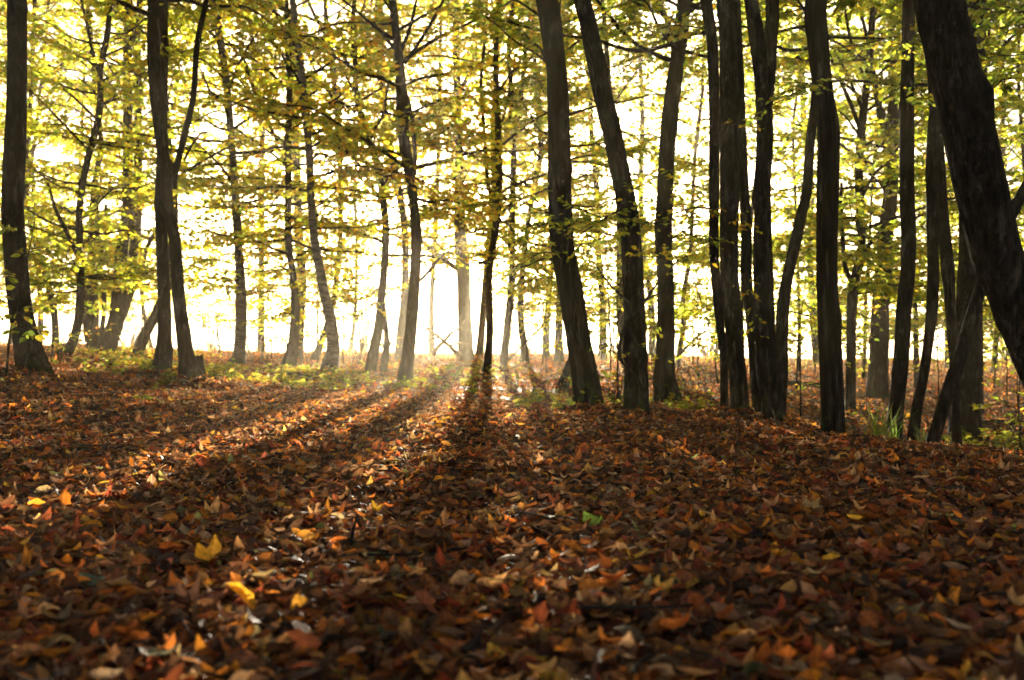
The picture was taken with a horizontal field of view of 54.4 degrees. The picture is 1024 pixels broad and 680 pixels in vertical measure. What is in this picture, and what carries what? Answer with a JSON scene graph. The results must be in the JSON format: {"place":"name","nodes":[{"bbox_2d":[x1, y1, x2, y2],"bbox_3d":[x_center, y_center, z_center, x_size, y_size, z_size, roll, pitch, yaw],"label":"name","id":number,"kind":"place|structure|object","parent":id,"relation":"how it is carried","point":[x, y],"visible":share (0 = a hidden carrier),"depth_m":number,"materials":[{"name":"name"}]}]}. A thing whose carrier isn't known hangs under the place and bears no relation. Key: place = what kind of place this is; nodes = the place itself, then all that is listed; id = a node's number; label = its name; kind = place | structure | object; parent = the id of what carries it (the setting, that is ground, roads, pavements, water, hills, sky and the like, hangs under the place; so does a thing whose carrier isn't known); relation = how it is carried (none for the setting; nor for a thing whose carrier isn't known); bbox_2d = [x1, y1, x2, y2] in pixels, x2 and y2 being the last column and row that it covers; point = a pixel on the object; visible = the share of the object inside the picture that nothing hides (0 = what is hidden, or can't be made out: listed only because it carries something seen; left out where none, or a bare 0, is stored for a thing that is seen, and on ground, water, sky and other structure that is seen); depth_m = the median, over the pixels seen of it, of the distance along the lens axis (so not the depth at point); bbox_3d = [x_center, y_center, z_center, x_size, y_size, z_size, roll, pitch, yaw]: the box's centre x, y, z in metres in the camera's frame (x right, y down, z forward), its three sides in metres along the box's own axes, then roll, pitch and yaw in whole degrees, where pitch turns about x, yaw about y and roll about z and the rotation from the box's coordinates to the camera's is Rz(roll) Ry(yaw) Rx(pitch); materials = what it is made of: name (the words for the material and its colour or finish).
{"place":"outdoors","nodes":[
{"label":"outdoors","id":0,"kind":"place"},
{"bbox_2d":[0,347,1023,679],"bbox_3d":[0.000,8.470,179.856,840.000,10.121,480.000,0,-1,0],"label":"ground","id":1,"kind":"structure","parent":0,"point":[946,649],"depth_m":7.32,"materials":[{"name":"brown soil"}]},
{"bbox_2d":[1,0,53,373],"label":"beech tree","id":2,"kind":"object","parent":1,"relation":"on","point":[29,353],"visible":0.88,"depth_m":10.27,"materials":[{"name":"brown plant"}]},
{"bbox_2d":[0,221,81,379],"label":"sapling","id":3,"kind":"object","parent":1,"relation":"on","point":[6,273],"visible":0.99,"depth_m":9.21,"materials":[{"name":"green plant"}]},
{"bbox_2d":[0,330,106,363],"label":"bramble","id":4,"kind":"object","parent":1,"relation":"on","point":[80,340],"visible":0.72,"depth_m":13.47,"materials":[{"name":"green plant"}]},
{"bbox_2d":[0,191,119,314],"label":"young beech","id":5,"kind":"object","parent":1,"relation":"on","point":[60,299],"visible":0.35,"depth_m":19.06,"materials":[{"name":"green plant"}]},
{"bbox_2d":[0,0,142,343],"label":"beech tree","id":6,"kind":"object","parent":1,"relation":"on","point":[40,92],"visible":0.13,"depth_m":29.10,"materials":[{"name":"green plant"}]},
{"bbox_2d":[0,0,142,344],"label":"beech tree","id":7,"kind":"object","parent":1,"relation":"on","point":[40,322],"visible":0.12,"depth_m":31.05,"materials":[{"name":"green plant"}]},
{"bbox_2d":[5,183,141,350],"bbox_3d":[-8.921,-1.347,20.212,2.535,3.454,2.433,0,-1,0],"label":"young beech","id":8,"kind":"object","parent":1,"relation":"on","point":[90,267],"visible":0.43,"depth_m":19.99,"materials":[{"name":"green plant"}]},
{"bbox_2d":[0,0,154,346],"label":"beech tree","id":9,"kind":"object","parent":1,"relation":"on","point":[52,14],"visible":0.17,"depth_m":24.05,"materials":[{"name":"green plant"}]},
{"bbox_2d":[0,0,195,306],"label":"beech tree","id":10,"kind":"object","parent":1,"relation":"on","point":[106,169],"visible":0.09,"depth_m":27.84,"materials":[{"name":"green plant"}]},
{"bbox_2d":[0,0,218,348],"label":"beech tree","id":11,"kind":"object","parent":1,"relation":"on","point":[91,322],"visible":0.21,"depth_m":22.46,"materials":[{"name":"green plant"}]},
{"bbox_2d":[0,0,253,352],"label":"beech tree","id":12,"kind":"object","parent":1,"relation":"on","point":[120,300],"visible":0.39,"depth_m":21.37,"materials":[{"name":"green plant"}]},
{"bbox_2d":[0,0,257,355],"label":"beech tree","id":13,"kind":"object","parent":1,"relation":"on","point":[34,75],"visible":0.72,"depth_m":16.96,"materials":[{"name":"green plant"}]},
{"bbox_2d":[105,291,155,345],"bbox_3d":[-14.473,-0.741,38.113,2.816,2.963,2.351,-1,-2,39],"label":"misty shrub","id":14,"kind":"object","parent":1,"relation":"on","point":[132,342],"visible":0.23,"depth_m":38.01,"materials":[{"name":"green plant"}]},
{"bbox_2d":[52,1,230,347],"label":"beech tree","id":15,"kind":"object","parent":1,"relation":"on","point":[150,343],"visible":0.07,"depth_m":29.92,"materials":[{"name":"green plant"}]},
{"bbox_2d":[0,0,326,355],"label":"beech tree","id":16,"kind":"object","parent":1,"relation":"on","point":[146,332],"visible":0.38,"depth_m":18.24,"materials":[{"name":"green plant"}]},
{"bbox_2d":[78,0,281,380],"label":"beech tree","id":17,"kind":"object","parent":1,"relation":"on","point":[188,365],"visible":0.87,"depth_m":12.04,"materials":[{"name":"brown plant"}]},
{"bbox_2d":[150,237,253,348],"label":"young beech","id":18,"kind":"object","parent":1,"relation":"on","point":[204,296],"visible":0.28,"depth_m":28.00,"materials":[{"name":"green plant"}]},
{"bbox_2d":[58,0,365,371],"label":"beech tree","id":19,"kind":"object","parent":1,"relation":"on","point":[163,356],"visible":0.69,"depth_m":13.00,"materials":[{"name":"brown plant"}]},
{"bbox_2d":[184,249,254,353],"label":"sapling","id":20,"kind":"object","parent":1,"relation":"on","point":[200,302],"visible":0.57,"depth_m":24.01,"materials":[{"name":"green plant"}]},
{"bbox_2d":[189,298,256,350],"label":"misty shrub","id":21,"kind":"object","parent":1,"relation":"on","point":[211,344],"visible":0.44,"depth_m":41.97,"materials":[{"name":"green plant"}]},
{"bbox_2d":[185,248,286,353],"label":"young beech","id":22,"kind":"object","parent":1,"relation":"on","point":[199,295],"visible":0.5,"depth_m":24.98,"materials":[{"name":"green plant"}]},
{"bbox_2d":[94,0,399,364],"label":"tree","id":23,"kind":"object","parent":1,"relation":"on","point":[239,351],"visible":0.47,"depth_m":17.89,"materials":[{"name":"green plant"}]},
{"bbox_2d":[176,10,342,351],"bbox_3d":[-7.692,-5.450,30.049,5.841,12.238,5.699,0,-1,0],"label":"beech tree","id":24,"kind":"object","parent":1,"relation":"on","point":[260,336],"visible":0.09,"depth_m":29.96,"materials":[{"name":"green plant"}]},
{"bbox_2d":[226,270,325,357],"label":"sapling","id":25,"kind":"object","parent":1,"relation":"on","point":[288,319],"visible":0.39,"depth_m":22.07,"materials":[{"name":"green plant"}]},
{"bbox_2d":[114,0,444,365],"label":"beech tree","id":26,"kind":"object","parent":1,"relation":"on","point":[293,311],"visible":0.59,"depth_m":18.88,"materials":[{"name":"green plant"}]},
{"bbox_2d":[126,0,447,371],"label":"tree","id":27,"kind":"object","parent":1,"relation":"on","point":[332,352],"visible":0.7,"depth_m":16.52,"materials":[{"name":"green plant"}]},
{"bbox_2d":[233,262,349,346],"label":"young beech","id":28,"kind":"object","parent":1,"relation":"on","point":[314,320],"visible":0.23,"depth_m":25.98,"materials":[{"name":"green plant"}]},
{"bbox_2d":[191,0,417,359],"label":"beech tree","id":29,"kind":"object","parent":1,"relation":"on","point":[296,172],"visible":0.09,"depth_m":23.97,"materials":[{"name":"green plant"}]},
{"bbox_2d":[255,208,365,362],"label":"young beech","id":30,"kind":"object","parent":1,"relation":"on","point":[310,267],"visible":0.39,"depth_m":21.04,"materials":[{"name":"green plant"}]},
{"bbox_2d":[264,296,357,367],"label":"sapling","id":31,"kind":"object","parent":1,"relation":"on","point":[288,323],"visible":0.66,"depth_m":19.46,"materials":[{"name":"green plant"}]},
{"bbox_2d":[193,0,458,359],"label":"beech tree","id":32,"kind":"object","parent":1,"relation":"on","point":[326,16],"visible":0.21,"depth_m":24.00,"materials":[{"name":"green plant"}]},
{"bbox_2d":[286,209,400,363],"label":"young beech","id":33,"kind":"object","parent":1,"relation":"on","point":[366,277],"visible":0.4,"depth_m":23.09,"materials":[{"name":"green plant"}]},
{"bbox_2d":[241,0,449,352],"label":"beech tree","id":34,"kind":"object","parent":1,"relation":"on","point":[353,328],"visible":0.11,"depth_m":29.98,"materials":[{"name":"green plant"}]},
{"bbox_2d":[314,290,398,350],"bbox_3d":[-5.598,-0.604,36.688,3.177,2.587,2.132,1,-1,-22],"label":"misty shrub","id":35,"kind":"object","parent":1,"relation":"on","point":[360,332],"visible":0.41,"depth_m":36.86,"materials":[{"name":"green plant"}]},
{"bbox_2d":[169,0,551,371],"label":"beech tree","id":36,"kind":"object","parent":1,"relation":"on","point":[380,328],"visible":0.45,"depth_m":17.95,"materials":[{"name":"green plant"}]},
{"bbox_2d":[340,219,410,355],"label":"young beech","id":37,"kind":"object","parent":1,"relation":"on","point":[396,272],"visible":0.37,"depth_m":27.01,"materials":[{"name":"green plant"}]},
{"bbox_2d":[282,0,469,360],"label":"beech tree","id":38,"kind":"object","parent":1,"relation":"on","point":[401,323],"visible":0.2,"depth_m":25.92,"materials":[{"name":"green plant"}]},
{"bbox_2d":[224,0,596,382],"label":"beech tree","id":39,"kind":"object","parent":1,"relation":"on","point":[403,112],"visible":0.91,"depth_m":15.58,"materials":[{"name":"green plant"}]},
{"bbox_2d":[365,0,520,355],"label":"beech tree","id":40,"kind":"object","parent":1,"relation":"on","point":[431,345],"visible":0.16,"depth_m":30.95,"materials":[{"name":"green plant"}]},
{"bbox_2d":[416,309,471,358],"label":"fallen dead tree","id":41,"kind":"object","parent":1,"relation":"on","point":[458,354],"visible":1,"depth_m":26.48,"materials":[{"name":"brown wood"}]},
{"bbox_2d":[315,0,633,373],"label":"beech tree","id":42,"kind":"object","parent":1,"relation":"on","point":[488,352],"visible":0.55,"depth_m":18.67,"materials":[{"name":"green plant"}]},
{"bbox_2d":[373,0,580,360],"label":"beech tree","id":43,"kind":"object","parent":1,"relation":"on","point":[465,334],"visible":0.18,"depth_m":26.88,"materials":[{"name":"green plant"}]},
{"bbox_2d":[407,0,572,355],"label":"beech tree","id":44,"kind":"object","parent":1,"relation":"on","point":[480,347],"visible":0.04,"depth_m":31.96,"materials":[{"name":"green plant"}]},
{"bbox_2d":[1,340,1014,375],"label":"dry grass","id":45,"kind":"structure","parent":1,"relation":"on","point":[129,345],"depth_m":29.79,"materials":[{"name":"beige plant"}]},
{"bbox_2d":[383,0,633,369],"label":"beech tree","id":46,"kind":"object","parent":1,"relation":"on","point":[506,336],"visible":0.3,"depth_m":21.98,"materials":[{"name":"green plant"}]},
{"bbox_2d":[0,361,1023,679],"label":"fallen leaves","id":47,"kind":"object","parent":1,"relation":"on","point":[846,515],"depth_m":2.77,"materials":[{"name":"brown plant"}]},
{"bbox_2d":[194,534,220,560],"bbox_3d":[-0.761,0.521,2.485,0.059,0.061,0.088,0,-1,0],"label":"fallen leaf","id":48,"kind":"object","parent":47,"relation":"on","point":[209,552],"visible":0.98,"depth_m":2.47,"materials":[{"name":"plant"}]},
{"bbox_2d":[0,369,1023,679],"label":"twig litter","id":49,"kind":"object","parent":47,"relation":"on","point":[402,553],"visible":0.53,"depth_m":4.26,"materials":[{"name":"brown plant"}]},
{"bbox_2d":[0,342,1023,448],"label":"fallen leaves","id":50,"kind":"object","parent":1,"relation":"on","point":[437,360],"visible":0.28,"depth_m":17.88,"materials":[{"name":"brown plant"}]},
{"bbox_2d":[476,296,554,353],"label":"misty shrub","id":51,"kind":"object","parent":1,"relation":"on","point":[515,338],"visible":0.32,"depth_m":40.25,"materials":[{"name":"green plant"}]},
{"bbox_2d":[48,343,1023,448],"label":"ground cover","id":52,"kind":"object","parent":1,"relation":"on","point":[995,440],"visible":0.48,"depth_m":15.35,"materials":[{"name":"green plant"}]},
{"bbox_2d":[437,0,638,362],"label":"beech tree","id":53,"kind":"object","parent":1,"relation":"on","point":[524,353],"visible":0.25,"depth_m":24.89,"materials":[{"name":"green plant"}]},
{"bbox_2d":[509,281,566,375],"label":"sapling","id":54,"kind":"object","parent":1,"relation":"on","point":[553,341],"visible":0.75,"depth_m":19.99,"materials":[{"name":"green plant"}]},
{"bbox_2d":[438,0,652,361],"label":"beech tree","id":55,"kind":"object","parent":1,"relation":"on","point":[558,355],"visible":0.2,"depth_m":25.91,"materials":[{"name":"green plant"}]},
{"bbox_2d":[494,234,600,363],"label":"young beech","id":56,"kind":"object","parent":1,"relation":"on","point":[518,307],"visible":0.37,"depth_m":24.05,"materials":[{"name":"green plant"}]},
{"bbox_2d":[484,0,643,405],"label":"beech tree","id":57,"kind":"object","parent":1,"relation":"on","point":[584,374],"visible":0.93,"depth_m":9.89,"materials":[{"name":"brown plant"}]},
{"bbox_2d":[478,1,653,356],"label":"beech tree","id":58,"kind":"object","parent":1,"relation":"on","point":[545,314],"visible":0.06,"depth_m":29.93,"materials":[{"name":"green plant"}]},
{"bbox_2d":[432,0,719,388],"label":"beech tree","id":59,"kind":"object","parent":1,"relation":"on","point":[527,64],"visible":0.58,"depth_m":14.92,"materials":[{"name":"green plant"}]},
{"bbox_2d":[493,2,706,360],"bbox_3d":[2.382,-5.446,29.329,6.048,12.607,6.013,0,-1,0],"label":"beech tree","id":60,"kind":"object","parent":1,"relation":"on","point":[601,354],"visible":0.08,"depth_m":28.96,"materials":[{"name":"green plant"}]},
{"bbox_2d":[490,0,719,368],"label":"beech tree","id":61,"kind":"object","parent":1,"relation":"on","point":[618,271],"visible":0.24,"depth_m":22.97,"materials":[{"name":"green plant"}]},
{"bbox_2d":[538,220,689,376],"bbox_3d":[1.829,-0.762,20.149,2.654,3.286,2.446,1,-2,-45],"label":"young beech","id":62,"kind":"object","parent":1,"relation":"on","point":[616,261],"visible":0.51,"depth_m":20.00,"materials":[{"name":"green plant"}]},
{"bbox_2d":[587,290,671,398],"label":"sapling","id":63,"kind":"object","parent":1,"relation":"on","point":[609,333],"visible":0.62,"depth_m":12.01,"materials":[{"name":"green plant"}]},
{"bbox_2d":[539,0,733,410],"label":"beech tree","id":64,"kind":"object","parent":1,"relation":"on","point":[636,358],"visible":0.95,"depth_m":9.65,"materials":[{"name":"brown plant"}]},
{"bbox_2d":[581,249,700,415],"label":"curved sapling","id":65,"kind":"object","parent":1,"relation":"on","point":[619,347],"visible":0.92,"depth_m":9.15,"materials":[{"name":"plant"}]},
{"bbox_2d":[449,0,836,402],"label":"beech tree","id":66,"kind":"object","parent":1,"relation":"on","point":[664,377],"visible":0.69,"depth_m":12.96,"materials":[{"name":"brown plant"}]},
{"bbox_2d":[567,0,739,357],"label":"beech tree","id":67,"kind":"object","parent":1,"relation":"on","point":[642,121],"visible":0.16,"depth_m":29.99,"materials":[{"name":"green plant"}]},
{"bbox_2d":[651,0,728,405],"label":"beech tree","id":68,"kind":"object","parent":1,"relation":"on","point":[713,69],"visible":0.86,"depth_m":9.93,"materials":[{"name":"brown plant"}]},
{"bbox_2d":[574,0,808,367],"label":"beech tree","id":69,"kind":"object","parent":1,"relation":"on","point":[681,350],"visible":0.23,"depth_m":24.00,"materials":[{"name":"leaf"},{"name":"twig bark"},{"name":"smooth grey bark"}]},
{"bbox_2d":[644,265,746,375],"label":"sapling","id":70,"kind":"object","parent":1,"relation":"on","point":[710,322],"visible":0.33,"depth_m":21.03,"materials":[{"name":"green plant"}]},
{"bbox_2d":[642,241,788,384],"bbox_3d":[3.898,-0.509,19.046,3.014,2.936,2.163,0,-1,21],"label":"young beech","id":71,"kind":"object","parent":1,"relation":"on","point":[679,329],"visible":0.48,"depth_m":18.99,"materials":[{"name":"green plant"}]},
{"bbox_2d":[627,0,815,358],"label":"beech tree","id":72,"kind":"object","parent":1,"relation":"on","point":[704,221],"visible":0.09,"depth_m":27.95,"materials":[{"name":"green plant"}]},
{"bbox_2d":[715,0,768,412],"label":"beech tree","id":73,"kind":"object","parent":1,"relation":"on","point":[728,127],"visible":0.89,"depth_m":9.48,"materials":[{"name":"brown plant"}]},
{"bbox_2d":[593,0,898,354],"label":"beech tree","id":74,"kind":"object","parent":1,"relation":"on","point":[781,150],"visible":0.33,"depth_m":19.88,"materials":[{"name":"green plant"}]},
{"bbox_2d":[734,0,760,411],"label":"beech tree","id":75,"kind":"object","parent":1,"relation":"on","point":[746,237],"visible":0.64,"depth_m":10.27,"materials":[{"name":"brown plant"}]},
{"bbox_2d":[744,0,782,420],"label":"beech tree","id":76,"kind":"object","parent":1,"relation":"on","point":[767,379],"visible":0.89,"depth_m":9.16,"materials":[{"name":"brown plant"}]},
{"bbox_2d":[764,0,779,376],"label":"beech tree","id":77,"kind":"object","parent":1,"relation":"on","point":[772,23],"visible":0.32,"depth_m":11.04,"materials":[{"name":"brown plant"}]},
{"bbox_2d":[705,243,878,394],"bbox_3d":[5.067,-0.349,18.105,3.176,2.888,2.198,0,-1,0],"label":"young beech","id":78,"kind":"object","parent":1,"relation":"on","point":[812,303],"visible":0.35,"depth_m":17.99,"materials":[{"name":"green plant"}]},
{"bbox_2d":[744,0,845,432],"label":"tree","id":79,"kind":"object","parent":1,"relation":"on","point":[829,326],"visible":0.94,"depth_m":8.96,"materials":[{"name":"plant"}]},
{"bbox_2d":[601,0,1008,417],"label":"beech tree","id":80,"kind":"object","parent":1,"relation":"on","point":[785,287],"visible":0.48,"depth_m":11.96,"materials":[{"name":"green plant"}]},
{"bbox_2d":[693,0,922,371],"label":"beech tree","id":81,"kind":"object","parent":1,"relation":"on","point":[774,206],"visible":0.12,"depth_m":24.92,"materials":[{"name":"green plant"}]},
{"bbox_2d":[788,294,850,416],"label":"sapling","id":82,"kind":"object","parent":1,"relation":"on","point":[790,343],"visible":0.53,"depth_m":13.51,"materials":[{"name":"green plant"}]},
{"bbox_2d":[744,0,896,363],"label":"beech tree","id":83,"kind":"object","parent":1,"relation":"on","point":[785,221],"visible":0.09,"depth_m":29.99,"materials":[{"name":"green plant"}]},
{"bbox_2d":[750,6,956,380],"bbox_3d":[8.415,-5.049,23.375,5.239,12.469,5.422,0,-1,-10],"label":"beech tree","id":84,"kind":"object","parent":1,"relation":"on","point":[840,287],"visible":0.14,"depth_m":22.93,"materials":[{"name":"green plant"}]},
{"bbox_2d":[692,0,1023,410],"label":"beech tree","id":85,"kind":"object","parent":1,"relation":"on","point":[855,285],"visible":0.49,"depth_m":15.94,"materials":[{"name":"green plant"}]},
{"bbox_2d":[746,2,1018,399],"bbox_3d":[6.979,-5.833,18.995,6.054,14.318,5.385,1,-1,-29],"label":"beech tree","id":86,"kind":"object","parent":1,"relation":"on","point":[877,384],"visible":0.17,"depth_m":18.91,"materials":[{"name":"green plant"}]},
{"bbox_2d":[852,403,918,437],"bbox_3d":[3.436,0.784,9.090,0.614,0.444,0.514,0,-1,0],"label":"grass tuft","id":87,"kind":"object","parent":1,"relation":"on","point":[881,430],"visible":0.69,"depth_m":9.05,"materials":[{"name":"green plant"}]},
{"bbox_2d":[775,0,1023,442],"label":"beech tree","id":88,"kind":"object","parent":1,"relation":"on","point":[970,382],"visible":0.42,"depth_m":12.84,"materials":[{"name":"green plant"}]},
{"bbox_2d":[779,0,1023,414],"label":"beech tree","id":89,"kind":"object","parent":1,"relation":"on","point":[1000,109],"visible":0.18,"depth_m":16.93,"materials":[{"name":"green plant"}]},
{"bbox_2d":[779,1,1023,389],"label":"beech tree","id":90,"kind":"object","parent":1,"relation":"on","point":[915,305],"visible":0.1,"depth_m":20.96,"materials":[{"name":"green plant"}]},
{"bbox_2d":[875,0,935,438],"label":"beech tree","id":91,"kind":"object","parent":1,"relation":"on","point":[902,334],"visible":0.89,"depth_m":9.46,"materials":[{"name":"brown plant"}]},
{"bbox_2d":[787,0,1023,442],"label":"beech tree","id":92,"kind":"object","parent":1,"relation":"on","point":[950,384],"visible":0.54,"depth_m":9.10,"materials":[{"name":"green plant"}]},
{"bbox_2d":[907,90,939,440],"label":"beech tree","id":93,"kind":"object","parent":1,"relation":"on","point":[932,193],"visible":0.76,"depth_m":9.88,"materials":[{"name":"brown plant"}]},
{"bbox_2d":[857,243,1009,361],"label":"young beech","id":94,"kind":"object","parent":1,"relation":"on","point":[941,324],"visible":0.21,"depth_m":19.05,"materials":[{"name":"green plant"}]},
{"bbox_2d":[927,73,961,444],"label":"beech tree","id":95,"kind":"object","parent":1,"relation":"on","point":[946,258],"visible":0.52,"depth_m":10.96,"materials":[{"name":"brown plant"}]},
{"bbox_2d":[870,0,1023,315],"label":"beech tree","id":96,"kind":"object","parent":1,"relation":"on","point":[1019,86],"visible":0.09,"depth_m":20.22,"materials":[{"name":"green plant"}]},
{"bbox_2d":[877,18,1023,371],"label":"beech tree","id":97,"kind":"object","parent":1,"relation":"on","point":[956,217],"visible":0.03,"depth_m":28.03,"materials":[{"name":"green plant"}]},
{"bbox_2d":[913,0,1023,388],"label":"beech tree","id":98,"kind":"object","parent":1,"relation":"on","point":[962,89],"visible":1,"depth_m":5.82,"materials":[{"name":"brown plant"}]},
{"bbox_2d":[970,370,1023,447],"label":"sapling","id":99,"kind":"object","parent":1,"relation":"on","point":[983,406],"visible":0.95,"depth_m":11.03,"materials":[{"name":"green plant"}]},
{"bbox_2d":[0,0,1023,360],"label":"sky","id":100,"kind":"structure","parent":0,"point":[445,300],"materials":[{"name":"white"}]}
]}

